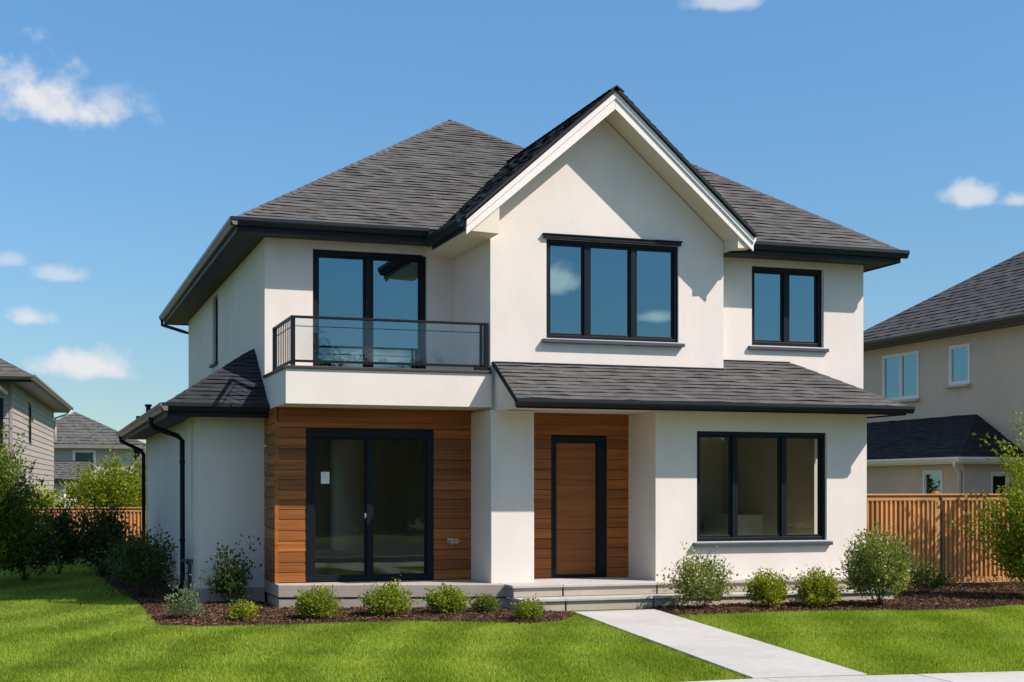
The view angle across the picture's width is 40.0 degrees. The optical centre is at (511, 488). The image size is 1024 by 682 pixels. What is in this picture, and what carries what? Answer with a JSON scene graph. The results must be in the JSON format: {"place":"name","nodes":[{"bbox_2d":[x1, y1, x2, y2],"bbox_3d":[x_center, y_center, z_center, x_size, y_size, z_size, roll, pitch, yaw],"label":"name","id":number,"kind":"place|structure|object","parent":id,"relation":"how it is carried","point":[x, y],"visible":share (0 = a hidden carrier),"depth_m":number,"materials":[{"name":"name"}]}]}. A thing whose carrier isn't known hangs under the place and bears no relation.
{"place":"outdoors","nodes":[
{"label":"outdoors","id":0,"kind":"place"},
{"bbox_2d":[0,358,73,496],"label":"house","id":1,"kind":"structure","parent":0,"point":[24,395],"depth_m":45.05,"materials":[{"name":"grey"}]},
{"bbox_2d":[0,399,2,447],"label":"window","id":2,"kind":"structure","parent":1,"relation":"in","point":[1,400],"depth_m":40.33,"materials":[{"name":"grey"}]},
{"bbox_2d":[28,402,30,442],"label":"window","id":3,"kind":"structure","parent":1,"relation":"in","point":[29,408],"depth_m":45.36,"materials":[{"name":"black glass"}]},
{"bbox_2d":[54,412,145,505],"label":"house","id":4,"kind":"structure","parent":0,"point":[79,437],"depth_m":84.45,"materials":[{"name":"grey"}]},
{"bbox_2d":[64,485,76,501],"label":"window","id":5,"kind":"structure","parent":4,"relation":"in","point":[65,485],"depth_m":81.34,"materials":[{"name":"white"}]},
{"bbox_2d":[73,450,95,471],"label":"window","id":6,"kind":"structure","parent":4,"relation":"in","point":[78,455],"depth_m":84.33,"materials":[{"name":"blue glass"}]},
{"bbox_2d":[0,517,1023,681],"bbox_3d":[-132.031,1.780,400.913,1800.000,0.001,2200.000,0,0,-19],"label":"ground","id":7,"kind":"structure","parent":0,"point":[103,581],"depth_m":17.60,"materials":[{"name":"green plant"}]},
{"bbox_2d":[0,418,58,569],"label":"bush","id":8,"kind":"object","parent":7,"relation":"on","point":[16,515],"visible":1,"depth_m":25.18,"materials":[{"name":"green plant"}]},
{"bbox_2d":[0,509,65,580],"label":"bush","id":9,"kind":"object","parent":7,"relation":"on","point":[43,558],"visible":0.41,"depth_m":27.01,"materials":[{"name":"green plant"}]},
{"bbox_2d":[19,471,74,507],"bbox_3d":[-13.514,0.668,39.902,1.639,2.338,1.818,0,0,42],"label":"tree","id":10,"kind":"object","parent":7,"relation":"on","point":[51,498],"visible":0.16,"depth_m":39.84,"materials":[{"name":"green plant"}]},
{"bbox_2d":[41,498,85,574],"bbox_3d":[-9.424,0.996,29.022,1.328,1.656,1.357,0,0,-2],"label":"bush","id":11,"kind":"object","parent":7,"relation":"on","point":[64,529],"visible":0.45,"depth_m":28.85,"materials":[{"name":"green plant"}]},
{"bbox_2d":[26,506,141,551],"bbox_3d":[-13.245,1.120,37.090,9.930,1.320,0.145,0,0,-15],"label":"fence","id":12,"kind":"object","parent":7,"relation":"on","point":[135,513],"visible":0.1,"depth_m":37.83,"materials":[{"name":"brown wood"}]},
{"bbox_2d":[43,441,145,508],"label":"tree","id":13,"kind":"object","parent":7,"relation":"on","point":[110,487],"visible":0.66,"depth_m":41.37,"materials":[{"name":"green plant"}]},
{"bbox_2d":[93,560,575,627],"bbox_3d":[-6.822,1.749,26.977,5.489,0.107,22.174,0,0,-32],"label":"mulch","id":14,"kind":"object","parent":7,"relation":"on","point":[213,606],"visible":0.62,"depth_m":19.36,"materials":[{"name":"brown wood"}]},
{"bbox_2d":[70,497,139,574],"bbox_3d":[-8.440,0.999,28.924,1.398,1.652,1.416,0,0,-44],"label":"bush","id":15,"kind":"object","parent":14,"relation":"on","point":[89,538],"visible":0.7,"depth_m":28.67,"materials":[{"name":"green plant"}]},
{"bbox_2d":[91,528,173,585],"bbox_3d":[-6.920,1.241,25.419,1.543,1.064,1.288,0,0,10],"label":"bush","id":16,"kind":"object","parent":14,"relation":"on","point":[121,548],"visible":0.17,"depth_m":25.35,"materials":[{"name":"green plant"}]},
{"bbox_2d":[86,520,187,596],"bbox_3d":[-5.987,1.147,22.764,1.586,1.254,1.399,0,0,16],"label":"bush","id":17,"kind":"object","parent":14,"relation":"on","point":[130,555],"visible":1,"depth_m":22.53,"materials":[{"name":"green plant"}]},
{"bbox_2d":[157,582,212,618],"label":"shrub","id":18,"kind":"object","parent":14,"relation":"on","point":[188,600],"visible":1,"depth_m":18.86,"materials":[{"name":"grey plant"}]},
{"bbox_2d":[189,534,261,602],"bbox_3d":[-4.313,1.258,21.413,1.019,1.135,0.932,0,0,10],"label":"shrub","id":19,"kind":"object","parent":14,"relation":"on","point":[228,585],"visible":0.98,"depth_m":21.32,"materials":[{"name":"green plant"}]},
{"bbox_2d":[226,595,261,621],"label":"shrub","id":20,"kind":"object","parent":14,"relation":"on","point":[242,610],"visible":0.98,"depth_m":18.56,"materials":[{"name":"green plant"}]},
{"bbox_2d":[290,583,345,619],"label":"shrub","id":21,"kind":"object","parent":14,"relation":"on","point":[309,603],"visible":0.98,"depth_m":18.76,"materials":[{"name":"green plant"}]},
{"bbox_2d":[358,571,418,615],"bbox_3d":[-1.676,1.476,19.381,0.880,0.674,0.817,0,0,-19],"label":"shrub","id":22,"kind":"object","parent":14,"relation":"on","point":[399,602],"visible":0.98,"depth_m":19.24,"materials":[{"name":"green plant"}]},
{"bbox_2d":[422,582,476,613],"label":"shrub","id":23,"kind":"object","parent":14,"relation":"on","point":[445,599],"visible":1,"depth_m":19.56,"materials":[{"name":"green plant"}]},
{"bbox_2d":[469,592,501,612],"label":"shrub","id":24,"kind":"object","parent":14,"relation":"on","point":[483,602],"visible":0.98,"depth_m":19.74,"materials":[{"name":"green plant"}]},
{"bbox_2d":[510,594,548,620],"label":"shrub","id":25,"kind":"object","parent":14,"relation":"on","point":[528,608],"visible":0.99,"depth_m":18.76,"materials":[{"name":"green plant"}]},
{"bbox_2d":[116,85,914,610],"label":"house","id":26,"kind":"structure","parent":7,"relation":"on","point":[602,351],"depth_m":22.09,"materials":[{"name":"paint"}]},
{"bbox_2d":[209,297,217,367],"bbox_3d":[-5.885,-3.142,28.107,0.240,1.395,1.000,0,0,-19],"label":"window","id":27,"kind":"structure","parent":26,"relation":"in","point":[214,363],"depth_m":28.46,"materials":[{"name":"metal"}]},
{"bbox_2d":[313,249,425,368],"bbox_3d":[-2.309,-2.770,22.671,1.870,2.060,0.110,0,0,-19],"label":"balcony door","id":28,"kind":"structure","parent":26,"relation":"in","point":[353,284],"depth_m":22.63,"materials":[{"name":"blue glass"}]},
{"bbox_2d":[306,430,433,581],"bbox_3d":[-2.166,0.268,21.529,1.990,2.295,0.165,0,0,-19],"label":"sliding door","id":29,"kind":"structure","parent":26,"relation":"in","point":[368,437],"depth_m":21.51,"materials":[{"name":"black glass"}]},
{"bbox_2d":[542,233,684,347],"bbox_3d":[1.570,-3.060,21.861,2.360,1.670,0.240,0,0,-19],"label":"window","id":30,"kind":"structure","parent":26,"relation":"in","point":[600,291],"depth_m":21.90,"materials":[{"name":"blue glass"}]},
{"bbox_2d":[693,431,832,546],"bbox_3d":[3.945,0.008,22.205,2.440,1.795,0.240,0,0,-19],"label":"window","id":31,"kind":"structure","parent":26,"relation":"in","point":[781,536],"depth_m":22.26,"materials":[{"name":"black metal"}]},
{"bbox_2d":[748,266,828,351],"bbox_3d":[4.531,-2.952,23.217,1.480,1.375,0.240,0,0,-19],"label":"window","id":32,"kind":"structure","parent":26,"relation":"in","point":[786,302],"depth_m":23.24,"materials":[{"name":"blue glass"}]},
{"bbox_2d":[646,581,1023,615],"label":"mulch","id":33,"kind":"object","parent":7,"relation":"on","point":[947,599],"visible":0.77,"depth_m":21.37,"materials":[{"name":"brown wood"}]},
{"bbox_2d":[655,542,737,606],"bbox_3d":[2.738,1.283,20.549,1.120,1.060,1.182,0,0,31],"label":"shrub","id":34,"kind":"object","parent":33,"relation":"on","point":[712,589],"visible":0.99,"depth_m":20.43,"materials":[{"name":"green plant"}]},
{"bbox_2d":[739,566,793,607],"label":"shrub","id":35,"kind":"object","parent":33,"relation":"on","point":[760,588],"visible":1,"depth_m":20.59,"materials":[{"name":"green plant"}]},
{"bbox_2d":[791,564,850,606],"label":"shrub","id":36,"kind":"object","parent":33,"relation":"on","point":[814,587],"visible":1,"depth_m":20.65,"materials":[{"name":"green plant"}]},
{"bbox_2d":[835,521,919,604],"bbox_3d":[5.468,1.144,20.979,1.261,1.341,1.232,0,0,-19],"label":"shrub","id":37,"kind":"object","parent":33,"relation":"on","point":[876,565],"visible":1,"depth_m":20.84,"materials":[{"name":"green plant"}]},
{"bbox_2d":[905,551,941,586],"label":"shrub","id":38,"kind":"object","parent":33,"relation":"on","point":[934,570],"visible":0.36,"depth_m":24.51,"materials":[{"name":"green plant"}]},
{"bbox_2d":[901,560,960,593],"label":"shrub","id":39,"kind":"object","parent":33,"relation":"on","point":[937,582],"visible":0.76,"depth_m":23.20,"materials":[{"name":"green plant"}]},
{"bbox_2d":[947,445,1023,596],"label":"bush","id":40,"kind":"object","parent":33,"relation":"on","point":[1011,552],"visible":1,"depth_m":22.37,"materials":[{"name":"green plant"}]},
{"bbox_2d":[972,403,1023,502],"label":"tree","id":41,"kind":"object","parent":33,"relation":"on","point":[1009,458],"visible":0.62,"depth_m":25.13,"materials":[{"name":"green plant"}]},
{"bbox_2d":[867,491,1023,583],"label":"fence","id":42,"kind":"object","parent":7,"relation":"on","point":[921,521],"visible":0.41,"depth_m":25.92,"materials":[{"name":"brown wood"}]},
{"bbox_2d":[0,0,1023,442],"label":"sky","id":43,"kind":"structure","parent":0,"point":[132,131],"materials":[{"name":"blue"}]},
{"bbox_2d":[574,609,866,678],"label":"path","id":44,"kind":"structure","parent":0,"point":[747,657],"depth_m":15.55,"materials":[{"name":"concrete"}]},
{"bbox_2d":[690,671,1023,681],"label":"pavement","id":45,"kind":"structure","parent":0,"point":[1013,676],"depth_m":13.00,"materials":[{"name":"concrete"}]},
{"bbox_2d":[863,251,1023,493],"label":"house","id":46,"kind":"structure","parent":0,"point":[948,364],"depth_m":38.32,"materials":[{"name":"beige paint"}]},
{"bbox_2d":[882,350,920,402],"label":"window","id":47,"kind":"structure","parent":46,"relation":"in","point":[900,371],"depth_m":41.10,"materials":[{"name":"glass"}]},
{"bbox_2d":[922,470,942,493],"bbox_3d":[11.077,0.205,36.900,0.110,1.350,0.850,0,0,-19],"label":"window","id":48,"kind":"structure","parent":46,"relation":"in","point":[932,479],"depth_m":36.93,"materials":[{"name":"glass"}]},
{"bbox_2d":[943,343,971,388],"bbox_3d":[12.239,-3.352,38.507,0.240,1.175,1.050,0,0,-19],"label":"window","id":49,"kind":"structure","parent":46,"relation":"in","point":[959,355],"depth_m":38.53,"materials":[{"name":"glass"}]},
{"bbox_2d":[991,472,1009,493],"bbox_3d":[12.487,0.230,36.057,0.600,1.300,0.110,0,0,-19],"label":"window","id":50,"kind":"structure","parent":46,"relation":"in","point":[997,478],"depth_m":36.04,"materials":[{"name":"glass"}]}
]}

